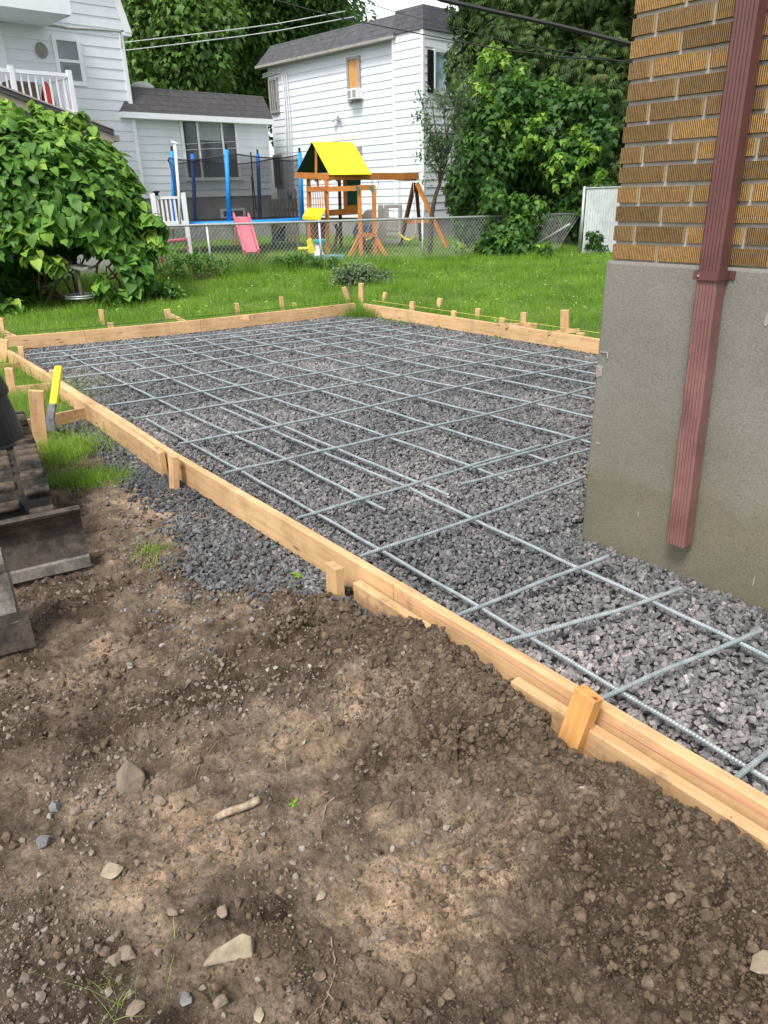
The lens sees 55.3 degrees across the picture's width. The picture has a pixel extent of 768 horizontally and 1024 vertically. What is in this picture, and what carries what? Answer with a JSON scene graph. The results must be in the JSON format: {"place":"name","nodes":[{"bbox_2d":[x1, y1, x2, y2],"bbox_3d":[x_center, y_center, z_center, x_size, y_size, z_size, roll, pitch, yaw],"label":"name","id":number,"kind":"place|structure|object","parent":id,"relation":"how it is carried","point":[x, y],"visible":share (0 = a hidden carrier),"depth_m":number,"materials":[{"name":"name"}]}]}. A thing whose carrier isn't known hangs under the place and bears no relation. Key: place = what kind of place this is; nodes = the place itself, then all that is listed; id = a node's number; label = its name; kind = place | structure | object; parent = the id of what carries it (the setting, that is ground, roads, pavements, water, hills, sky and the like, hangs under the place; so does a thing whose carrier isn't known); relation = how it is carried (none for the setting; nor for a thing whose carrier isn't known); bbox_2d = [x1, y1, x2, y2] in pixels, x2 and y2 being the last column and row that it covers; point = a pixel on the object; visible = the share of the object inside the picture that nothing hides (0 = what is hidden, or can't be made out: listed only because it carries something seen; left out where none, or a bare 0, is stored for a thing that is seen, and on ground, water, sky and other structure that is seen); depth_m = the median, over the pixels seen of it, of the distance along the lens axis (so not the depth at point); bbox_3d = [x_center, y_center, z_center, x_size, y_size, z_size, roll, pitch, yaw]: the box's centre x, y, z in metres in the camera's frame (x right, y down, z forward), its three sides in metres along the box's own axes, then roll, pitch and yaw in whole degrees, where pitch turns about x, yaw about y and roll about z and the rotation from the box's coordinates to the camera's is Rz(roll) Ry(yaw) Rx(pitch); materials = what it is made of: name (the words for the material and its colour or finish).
{"place":"outdoors","nodes":[
{"label":"outdoors","id":0,"kind":"place"},
{"bbox_2d":[87,470,306,665],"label":"stray gravel","id":1,"kind":"structure","parent":0,"point":[175,596],"depth_m":3.02,"materials":[{"name":"grey gravel"}]},
{"bbox_2d":[0,231,613,451],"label":"lawn","id":2,"kind":"structure","parent":0,"point":[15,348],"depth_m":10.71,"materials":[{"name":"plant"}]},
{"bbox_2d":[28,389,49,452],"bbox_3d":[-2.355,-0.599,5.010,0.095,0.473,0.042,0,21,-9],"label":"wooden stake","id":3,"kind":"object","parent":2,"relation":"on","point":[37,405],"visible":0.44,"depth_m":4.97,"materials":[{"name":"brown wood"}]},
{"bbox_2d":[45,366,62,430],"bbox_3d":[-2.263,-0.789,5.055,0.082,0.379,0.324,-2,24,0],"label":"hand tool","id":4,"kind":"object","parent":3,"relation":"attached to","point":[50,423],"visible":1,"depth_m":4.98,"materials":[{"name":"yellow plastic"}]},
{"bbox_2d":[5,330,85,348],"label":"form board","id":5,"kind":"object","parent":2,"relation":"on","point":[50,339],"visible":0.84,"depth_m":8.32,"materials":[{"name":"brown wood"}]},
{"bbox_2d":[6,349,102,407],"bbox_3d":[-3.059,-1.203,6.551,0.042,0.148,3.358,-18,28,-33],"label":"form board","id":6,"kind":"object","parent":2,"relation":"on","point":[27,363],"visible":0.36,"depth_m":6.60,"materials":[{"name":"brown wood"}]},
{"bbox_2d":[27,407,85,428],"bbox_3d":[-2.375,-0.675,5.338,0.020,0.090,0.541,20,32,41],"label":"kicker brace","id":7,"kind":"object","parent":2,"relation":"on","point":[73,415],"visible":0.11,"depth_m":5.38,"materials":[{"name":"brown wood"}]},
{"bbox_2d":[0,84,119,277],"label":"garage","id":8,"kind":"structure","parent":2,"relation":"on","point":[21,99],"depth_m":13.65,"materials":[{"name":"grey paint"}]},
{"bbox_2d":[4,365,119,416],"bbox_3d":[-2.952,-0.934,6.019,1.776,0.143,2.310,-2,24,0],"label":"grass patch","id":9,"kind":"object","parent":2,"relation":"on","point":[79,390],"visible":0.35,"depth_m":6.07,"materials":[{"name":"green plant"}]},
{"bbox_2d":[48,255,97,306],"bbox_3d":[-4.586,-3.401,10.894,0.601,0.797,0.482,-2,24,0],"label":"bar stool","id":10,"kind":"object","parent":2,"relation":"on","point":[78,268],"visible":0.75,"depth_m":10.83,"materials":[{"name":"metal"}]},
{"bbox_2d":[0,98,175,316],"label":"vine bush","id":11,"kind":"object","parent":2,"relation":"on","point":[69,194],"visible":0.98,"depth_m":10.63,"materials":[{"name":"green plant"}]},
{"bbox_2d":[145,277,188,299],"bbox_3d":[-3.608,-3.530,11.645,0.803,0.392,0.842,20,32,41],"label":"weed patch","id":12,"kind":"object","parent":2,"relation":"on","point":[171,289],"visible":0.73,"depth_m":11.62,"materials":[{"name":"green plant"}]},
{"bbox_2d":[150,190,192,255],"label":"railing","id":13,"kind":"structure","parent":2,"relation":"on","point":[154,201],"depth_m":18.71,"materials":[{"name":"white plastic"}]},
{"bbox_2d":[156,249,231,281],"bbox_3d":[-3.687,-4.747,14.100,1.569,0.654,0.805,-8,24,-14],"label":"weed patch","id":14,"kind":"object","parent":2,"relation":"on","point":[189,259],"visible":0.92,"depth_m":14.05,"materials":[{"name":"green plant"}]},
{"bbox_2d":[168,144,306,255],"bbox_3d":[-4.062,-8.675,20.470,3.960,2.801,3.960,-2,24,0],"label":"trampoline","id":15,"kind":"object","parent":2,"relation":"on","point":[226,186],"visible":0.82,"depth_m":19.05,"materials":[{"name":"blue plastic"}]},
{"bbox_2d":[233,213,259,254],"bbox_3d":[-3.362,-6.811,17.875,0.435,0.889,2.295,-8,24,-14],"label":"toy slide","id":16,"kind":"object","parent":2,"relation":"on","point":[243,228],"visible":0.97,"depth_m":17.70,"materials":[{"name":"pink plastic"}]},
{"bbox_2d":[200,303,355,331],"bbox_3d":[-1.319,-2.522,9.466,2.153,0.148,0.044,-15,27,-27],"label":"form board","id":17,"kind":"object","parent":2,"relation":"on","point":[231,322],"visible":0.86,"depth_m":9.39,"materials":[{"name":"brown wood"}]},
{"bbox_2d":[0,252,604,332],"bbox_3d":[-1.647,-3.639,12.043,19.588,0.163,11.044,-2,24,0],"label":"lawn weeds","id":18,"kind":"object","parent":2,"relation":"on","point":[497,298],"visible":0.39,"depth_m":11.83,"materials":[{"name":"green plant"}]},
{"bbox_2d":[265,252,340,270],"bbox_3d":[-1.690,-5.250,15.424,1.638,0.444,0.825,-2,24,0],"label":"weed patch","id":19,"kind":"object","parent":2,"relation":"on","point":[296,259],"visible":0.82,"depth_m":15.30,"materials":[{"name":"green plant"}]},
{"bbox_2d":[43,245,584,292],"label":"tall grass","id":20,"kind":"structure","parent":2,"relation":"on","point":[361,258],"depth_m":15.22,"materials":[{"name":"green plant"}]},
{"bbox_2d":[50,213,580,286],"bbox_3d":[-1.061,-5.760,15.826,13.454,1.197,0.066,-12,26,-23],"label":"chain link fence","id":21,"kind":"object","parent":2,"relation":"on","point":[319,231],"visible":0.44,"depth_m":15.74,"materials":[{"name":"metal"}]},
{"bbox_2d":[327,259,394,288],"bbox_3d":[-0.418,-4.108,12.640,1.207,0.473,0.817,-2,24,0],"label":"shrub","id":22,"kind":"object","parent":2,"relation":"on","point":[365,273],"visible":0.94,"depth_m":12.53,"materials":[{"name":"green plant"}]},
{"bbox_2d":[334,301,393,319],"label":"corner weeds","id":23,"kind":"object","parent":2,"relation":"on","point":[362,313],"visible":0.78,"depth_m":9.68,"materials":[{"name":"green plant"}]},
{"bbox_2d":[295,142,448,255],"bbox_3d":[-0.059,-7.928,18.614,4.190,2.737,3.301,-13,26,-24],"label":"swing set","id":24,"kind":"object","parent":2,"relation":"on","point":[327,162],"visible":0.91,"depth_m":18.27,"materials":[{"name":"brown wood"}]},
{"bbox_2d":[363,304,528,341],"bbox_3d":[0.639,-2.309,8.841,0.041,0.148,2.898,-19,29,-34],"label":"form board","id":25,"kind":"object","parent":2,"relation":"on","point":[519,333],"visible":0.85,"depth_m":8.60,"materials":[{"name":"brown wood"}]},
{"bbox_2d":[410,28,484,254],"bbox_3d":[1.417,-8.133,16.627,1.727,4.874,1.784,-2,24,0],"label":"tree","id":26,"kind":"object","parent":2,"relation":"on","point":[441,145],"visible":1,"depth_m":16.58,"materials":[{"name":"green plant"}]},
{"bbox_2d":[440,0,503,238],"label":"cedar tree","id":27,"kind":"object","parent":2,"relation":"on","point":[472,20],"visible":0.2,"depth_m":21.14,"materials":[{"name":"green plant"}]},
{"bbox_2d":[451,169,526,245],"bbox_3d":[2.948,-8.372,19.988,2.277,2.472,1.958,-2,24,0],"label":"young maple","id":28,"kind":"object","parent":2,"relation":"on","point":[471,213],"visible":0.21,"depth_m":19.68,"materials":[{"name":"green plant"}]},
{"bbox_2d":[467,173,554,257],"bbox_3d":[3.038,-6.958,17.326,1.870,2.001,1.954,8,25,20],"label":"sapling","id":29,"kind":"object","parent":2,"relation":"on","point":[518,235],"visible":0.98,"depth_m":17.08,"materials":[{"name":"green plant"}]},
{"bbox_2d":[479,0,567,237],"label":"cedar tree","id":30,"kind":"object","parent":2,"relation":"on","point":[514,30],"visible":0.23,"depth_m":19.74,"materials":[{"name":"green plant"}]},
{"bbox_2d":[444,40,608,228],"bbox_3d":[3.515,-9.116,18.737,3.842,4.791,3.147,-2,24,0],"label":"young maple","id":31,"kind":"object","parent":2,"relation":"on","point":[496,116],"visible":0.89,"depth_m":17.86,"materials":[{"name":"green plant"}]},
{"bbox_2d":[508,76,619,245],"bbox_3d":[4.527,-8.864,18.766,2.934,4.254,2.940,-2,24,0],"label":"young maple","id":32,"kind":"object","parent":2,"relation":"on","point":[586,109],"visible":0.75,"depth_m":18.09,"materials":[{"name":"green plant"}]},
{"bbox_2d":[528,328,599,353],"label":"form board","id":33,"kind":"object","parent":2,"relation":"on","point":[573,342],"visible":0.41,"depth_m":7.42,"materials":[{"name":"brown wood"}]},
{"bbox_2d":[530,0,605,238],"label":"cedar tree","id":34,"kind":"object","parent":2,"relation":"on","point":[567,13],"visible":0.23,"depth_m":19.35,"materials":[{"name":"green plant"}]},
{"bbox_2d":[583,230,609,253],"bbox_3d":[4.940,-6.234,17.149,0.665,0.686,0.450,19,31,40],"label":"leafy plant","id":35,"kind":"object","parent":2,"relation":"on","point":[596,238],"visible":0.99,"depth_m":17.08,"materials":[{"name":"green plant"}]},
{"bbox_2d":[578,185,620,253],"bbox_3d":[5.939,-6.920,17.331,2.668,1.541,0.068,-4,24,-6],"label":"slatted fence","id":36,"kind":"object","parent":2,"relation":"on","point":[605,217],"visible":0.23,"depth_m":17.19,"materials":[{"name":"metal"}]},
{"bbox_2d":[576,0,636,237],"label":"cedar tree","id":37,"kind":"object","parent":2,"relation":"on","point":[613,18],"visible":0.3,"depth_m":18.84,"materials":[{"name":"green plant"}]},
{"bbox_2d":[113,228,613,266],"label":"yard grass","id":38,"kind":"structure","parent":0,"point":[370,245],"depth_m":20.21,"materials":[{"name":"green plant"}]},
{"bbox_2d":[268,0,458,156],"label":"sky","id":39,"kind":"structure","parent":0,"point":[394,5],"materials":[{"name":"white"}]},
{"bbox_2d":[0,451,767,1023],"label":"dirt ground","id":40,"kind":"structure","parent":0,"point":[256,779],"depth_m":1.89,"materials":[{"name":"brown soil"}]},
{"bbox_2d":[0,375,91,655],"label":"mini excavator","id":41,"kind":"object","parent":40,"relation":"on","point":[41,536],"visible":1,"depth_m":3.23,"materials":[{"name":"metal"}]},
{"bbox_2d":[35,416,154,470],"bbox_3d":[-2.128,-0.448,4.822,1.119,0.186,0.940,-2,24,0],"label":"grass patch","id":42,"kind":"object","parent":40,"relation":"on","point":[60,447],"visible":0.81,"depth_m":4.86,"materials":[{"name":"green plant"}]},
{"bbox_2d":[46,454,153,495],"bbox_3d":[-1.757,-0.221,4.323,0.967,0.134,0.538,-2,24,0],"label":"grass patch","id":43,"kind":"object","parent":40,"relation":"on","point":[82,478],"visible":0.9,"depth_m":4.31,"materials":[{"name":"green plant"}]},
{"bbox_2d":[116,759,145,795],"bbox_3d":[-0.722,0.757,2.086,0.087,0.110,0.080,-7,24,-11],"label":"rock","id":44,"kind":"object","parent":40,"relation":"on","point":[130,777],"visible":0.83,"depth_m":2.06,"materials":[{"name":"grey stone"}]},
{"bbox_2d":[99,406,172,471],"bbox_3d":[-1.643,-0.492,4.822,0.041,0.148,1.329,-18,28,-33],"label":"form board","id":45,"kind":"object","parent":40,"relation":"on","point":[152,440],"visible":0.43,"depth_m":4.66,"materials":[{"name":"brown wood"}]},
{"bbox_2d":[27,408,372,614],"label":"gravel","id":46,"kind":"structure","parent":40,"relation":"on","point":[231,541],"depth_m":3.46,"materials":[{"name":"grey gravel"}]},
{"bbox_2d":[59,384,167,475],"bbox_3d":[-1.972,-0.631,5.165,0.042,0.146,2.275,-18,28,-32],"label":"form board","id":47,"kind":"object","parent":46,"relation":"on","point":[144,450],"visible":0.79,"depth_m":4.83,"materials":[{"name":"brown wood"}]},
{"bbox_2d":[203,933,254,966],"bbox_3d":[-0.342,0.948,1.608,0.114,0.052,0.053,-7,24,-13],"label":"rock","id":48,"kind":"object","parent":40,"relation":"on","point":[242,945],"visible":1,"depth_m":1.59,"materials":[{"name":"beige stone"}]},
{"bbox_2d":[215,796,260,820],"bbox_3d":[-0.392,0.797,1.974,0.124,0.034,0.022,-11,25,-20],"label":"stick","id":49,"kind":"object","parent":40,"relation":"on","point":[241,807],"visible":1,"depth_m":1.97,"materials":[{"name":"beige wood"}]},
{"bbox_2d":[168,451,399,600],"bbox_3d":[-0.600,0.023,3.565,0.042,0.148,2.093,-19,29,-34],"label":"form board","id":50,"kind":"object","parent":40,"relation":"on","point":[315,549],"visible":0.77,"depth_m":3.38,"materials":[{"name":"brown wood"}]},
{"bbox_2d":[325,561,344,596],"bbox_3d":[-0.193,0.352,2.939,0.040,0.321,0.076,-18,29,-34],"label":"wooden stake","id":51,"kind":"object","parent":40,"relation":"on","point":[335,584],"visible":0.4,"depth_m":2.88,"materials":[{"name":"brown wood"}]},
{"bbox_2d":[0,456,767,1023],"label":"pebbles","id":52,"kind":"object","parent":40,"relation":"on","point":[32,918],"visible":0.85,"depth_m":1.97,"materials":[{"name":"grey stone"}]},
{"bbox_2d":[14,315,767,794],"bbox_3d":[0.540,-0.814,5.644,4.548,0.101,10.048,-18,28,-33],"label":"gravel","id":53,"kind":"structure","parent":40,"relation":"on","point":[424,513],"depth_m":4.21,"materials":[{"name":"grey gravel"}]},
{"bbox_2d":[84,320,200,342],"bbox_3d":[-2.848,-2.152,8.719,1.329,0.148,0.042,-12,26,-23],"label":"form board","id":54,"kind":"object","parent":53,"relation":"on","point":[138,331],"visible":0.98,"depth_m":8.69,"materials":[{"name":"brown wood"}]},
{"bbox_2d":[62,352,386,511],"bbox_3d":[-1.690,-0.851,5.730,0.042,0.019,5.597,-18,29,-34],"label":"rebar","id":55,"kind":"object","parent":53,"relation":"on","point":[302,467],"visible":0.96,"depth_m":4.70,"materials":[{"name":"metal"}]},
{"bbox_2d":[99,348,449,495],"bbox_3d":[-1.373,-0.930,5.891,0.023,0.019,5.614,-18,29,-33],"label":"rebar","id":56,"kind":"object","parent":53,"relation":"on","point":[360,458],"visible":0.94,"depth_m":4.84,"materials":[{"name":"metal"}]},
{"bbox_2d":[27,319,363,355],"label":"rebar","id":57,"kind":"object","parent":56,"relation":"on","point":[190,337],"visible":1,"depth_m":8.31,"materials":[{"name":"metal"}]},
{"bbox_2d":[63,327,410,368],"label":"rebar","id":58,"kind":"object","parent":56,"relation":"on","point":[231,349],"visible":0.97,"depth_m":7.60,"materials":[{"name":"metal"}]},
{"bbox_2d":[128,345,505,480],"bbox_3d":[-1.082,-1.004,6.041,0.058,0.019,5.599,-19,29,-34],"label":"rebar","id":59,"kind":"object","parent":53,"relation":"on","point":[415,446],"visible":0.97,"depth_m":5.09,"materials":[{"name":"metal"}]},
{"bbox_2d":[32,321,375,359],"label":"rebar","id":60,"kind":"object","parent":59,"relation":"on","point":[198,341],"visible":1,"depth_m":8.08,"materials":[{"name":"metal"}]},
{"bbox_2d":[65,331,429,378],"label":"rebar","id":61,"kind":"object","parent":59,"relation":"on","point":[241,355],"visible":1,"depth_m":7.26,"materials":[{"name":"metal"}]},
{"bbox_2d":[83,335,463,390],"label":"rebar","id":62,"kind":"object","parent":59,"relation":"on","point":[265,364],"visible":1,"depth_m":6.85,"materials":[{"name":"metal"}]},
{"bbox_2d":[178,362,597,444],"bbox_3d":[0.292,-0.905,5.682,3.875,0.019,0.113,-16,27,-29],"label":"rebar","id":63,"kind":"object","parent":59,"relation":"on","point":[278,425],"visible":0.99,"depth_m":5.43,"materials":[{"name":"metal"}]},
{"bbox_2d":[459,448,589,485],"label":"rebar","id":64,"kind":"object","parent":59,"relation":"on","point":[521,468],"visible":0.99,"depth_m":4.12,"materials":[{"name":"metal"}]},
{"bbox_2d":[165,342,557,464],"bbox_3d":[-0.730,-1.081,6.194,0.050,0.019,5.481,-19,29,-35],"label":"rebar","id":65,"kind":"object","parent":53,"relation":"on","point":[472,437],"visible":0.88,"depth_m":5.29,"materials":[{"name":"metal"}]},
{"bbox_2d":[41,325,390,364],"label":"rebar","id":66,"kind":"object","parent":65,"relation":"on","point":[210,345],"visible":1,"depth_m":7.83,"materials":[{"name":"metal"}]},
{"bbox_2d":[196,338,590,443],"bbox_3d":[-0.442,-1.191,6.426,0.092,0.019,5.319,-20,29,-36],"label":"rebar","id":67,"kind":"object","parent":53,"relation":"on","point":[515,422],"visible":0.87,"depth_m":5.58,"materials":[{"name":"metal"}]},
{"bbox_2d":[107,342,505,405],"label":"rebar","id":68,"kind":"object","parent":67,"relation":"on","point":[141,400],"visible":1,"depth_m":6.37,"materials":[{"name":"metal"}]},
{"bbox_2d":[229,335,592,418],"bbox_3d":[-0.170,-1.337,6.744,0.069,0.019,4.914,-21,30,-37],"label":"rebar","id":69,"kind":"object","parent":53,"relation":"on","point":[551,407],"visible":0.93,"depth_m":6.08,"materials":[{"name":"metal"}]},
{"bbox_2d":[134,349,557,419],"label":"rebar","id":70,"kind":"object","parent":69,"relation":"on","point":[180,411],"visible":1,"depth_m":5.98,"materials":[{"name":"metal"}]},
{"bbox_2d":[269,330,593,399],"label":"rebar","id":71,"kind":"object","parent":53,"relation":"on","point":[561,392],"visible":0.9,"depth_m":6.46,"materials":[{"name":"metal"}]},
{"bbox_2d":[303,327,595,384],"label":"rebar","id":72,"kind":"object","parent":53,"relation":"on","point":[465,360],"visible":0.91,"depth_m":6.82,"materials":[{"name":"metal"}]},
{"bbox_2d":[145,418,767,782],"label":"rebar","id":73,"kind":"object","parent":53,"relation":"on","point":[719,750],"visible":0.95,"depth_m":2.62,"materials":[{"name":"metal"}]},
{"bbox_2d":[295,444,539,519],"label":"rebar","id":74,"kind":"object","parent":73,"relation":"on","point":[406,485],"visible":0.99,"depth_m":3.95,"materials":[{"name":"metal"}]},
{"bbox_2d":[357,475,585,557],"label":"rebar","id":75,"kind":"object","parent":73,"relation":"on","point":[462,521],"visible":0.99,"depth_m":3.48,"materials":[{"name":"metal"}]},
{"bbox_2d":[456,554,608,615],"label":"rebar","id":76,"kind":"object","parent":73,"relation":"on","point":[510,594],"visible":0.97,"depth_m":2.90,"materials":[{"name":"metal"}]},
{"bbox_2d":[325,325,595,374],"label":"rebar","id":77,"kind":"object","parent":53,"relation":"on","point":[473,352],"visible":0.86,"depth_m":7.16,"materials":[{"name":"metal"}]},
{"bbox_2d":[219,406,767,658],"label":"rebar","id":78,"kind":"object","parent":53,"relation":"on","point":[694,621],"visible":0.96,"depth_m":3.21,"materials":[{"name":"metal"}]},
{"bbox_2d":[223,386,595,474],"bbox_3d":[0.393,-0.599,4.972,3.144,0.019,0.065,-17,28,-31],"label":"rebar","id":79,"kind":"object","parent":78,"relation":"on","point":[367,440],"visible":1,"depth_m":4.78,"materials":[{"name":"metal"}]},
{"bbox_2d":[501,586,681,642],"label":"rebar","id":80,"kind":"object","parent":78,"relation":"on","point":[584,619],"visible":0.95,"depth_m":2.67,"materials":[{"name":"metal"}]},
{"bbox_2d":[601,628,762,699],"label":"rebar","id":81,"kind":"object","parent":78,"relation":"on","point":[676,665],"visible":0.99,"depth_m":2.40,"materials":[{"name":"metal"}]},
{"bbox_2d":[353,580,430,627],"bbox_3d":[0.085,0.424,2.701,0.039,0.124,0.630,-18,29,-33],"label":"form board","id":82,"kind":"object","parent":40,"relation":"on","point":[371,599],"visible":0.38,"depth_m":2.80,"materials":[{"name":"brown wood"}]},
{"bbox_2d":[393,582,427,617],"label":"form board","id":83,"kind":"object","parent":40,"relation":"on","point":[408,593],"visible":0.47,"depth_m":2.72,"materials":[{"name":"brown wood"}]},
{"bbox_2d":[420,598,767,830],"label":"form board","id":84,"kind":"object","parent":40,"relation":"on","point":[730,784],"visible":0.46,"depth_m":2.04,"materials":[{"name":"brown wood"}]},
{"bbox_2d":[511,677,767,855],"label":"form board","id":85,"kind":"object","parent":40,"relation":"on","point":[602,743],"visible":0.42,"depth_m":1.93,"materials":[{"name":"brown wood"}]},
{"bbox_2d":[750,949,767,975],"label":"rock","id":86,"kind":"object","parent":40,"relation":"on","point":[759,963],"visible":1,"depth_m":1.50,"materials":[{"name":"beige stone"}]},
{"bbox_2d":[277,0,632,62],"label":"overhead cable","id":87,"kind":"object","parent":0,"point":[466,42],"visible":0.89,"depth_m":14.89,"materials":[{"name":"black rubber"}]},
{"bbox_2d":[437,0,630,46],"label":"overhead cable","id":88,"kind":"object","parent":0,"point":[541,22],"visible":0.86,"depth_m":10.78,"materials":[{"name":"black rubber"}]},
{"label":"ground","id":89,"kind":"structure","parent":0,"visible":0},
{"bbox_2d":[0,0,273,244],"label":"white house","id":90,"kind":"structure","parent":89,"relation":"on","point":[72,53],"depth_m":22.95,"materials":[{"name":"white wood"}]},
{"bbox_2d":[50,34,87,86],"bbox_3d":[-9.368,-13.415,21.807,0.852,1.268,0.100,-22,31,-39],"label":"window","id":91,"kind":"structure","parent":90,"relation":"in","point":[67,50],"depth_m":21.75,"materials":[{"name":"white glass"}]},
{"bbox_2d":[179,121,239,158],"bbox_3d":[-6.079,-12.771,25.800,2.285,2.001,0.100,-22,31,-39],"label":"window","id":92,"kind":"structure","parent":90,"relation":"in","point":[189,132],"depth_m":25.64,"materials":[{"name":"white glass"}]},
{"bbox_2d":[168,453,179,492],"bbox_3d":[-1.182,-0.169,4.130,0.038,0.322,0.065,-12,27,-36],"label":"wooden stake","id":93,"kind":"object","parent":89,"relation":"on","point":[173,463],"visible":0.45,"depth_m":4.09,"materials":[{"name":"brown wood"}]},
{"bbox_2d":[121,0,250,93],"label":"maple tree","id":94,"kind":"object","parent":89,"relation":"on","point":[207,66],"visible":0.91,"depth_m":28.56,"materials":[{"name":"green plant"}]},
{"bbox_2d":[223,0,365,110],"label":"maple tree","id":95,"kind":"object","parent":89,"relation":"on","point":[250,80],"visible":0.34,"depth_m":35.09,"materials":[{"name":"green plant"}]},
{"bbox_2d":[255,4,459,238],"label":"white house","id":96,"kind":"structure","parent":89,"relation":"on","point":[359,85],"depth_m":24.60,"materials":[{"name":"white wood"}]},
{"bbox_2d":[268,77,279,113],"bbox_3d":[-4.148,-15.662,27.574,0.517,1.138,0.100,20,32,41],"label":"window","id":97,"kind":"structure","parent":96,"relation":"in","point":[273,82],"depth_m":27.55,"materials":[{"name":"grey glass"}]},
{"bbox_2d":[346,55,361,102],"bbox_3d":[-1.018,-14.547,24.651,0.641,1.328,0.100,20,32,41],"label":"window","id":98,"kind":"structure","parent":96,"relation":"in","point":[353,64],"depth_m":24.58,"materials":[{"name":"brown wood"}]},
{"bbox_2d":[433,49,458,95],"bbox_3d":[1.964,-13.796,23.057,1.172,1.223,0.100,-22,31,-39],"label":"window","id":99,"kind":"structure","parent":96,"relation":"in","point":[438,54],"depth_m":22.83,"materials":[{"name":"white glass"}]},
{"bbox_2d":[558,684,602,753],"bbox_3d":[0.537,0.644,2.086,0.046,0.333,0.070,-10,32,-38],"label":"wooden stake","id":100,"kind":"object","parent":89,"relation":"on","point":[583,709],"visible":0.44,"depth_m":2.03,"materials":[{"name":"beige wood"}]},
{"bbox_2d":[582,0,767,613],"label":"brick house","id":101,"kind":"structure","parent":89,"relation":"on","point":[677,480],"depth_m":2.77,"materials":[{"name":"concrete"}]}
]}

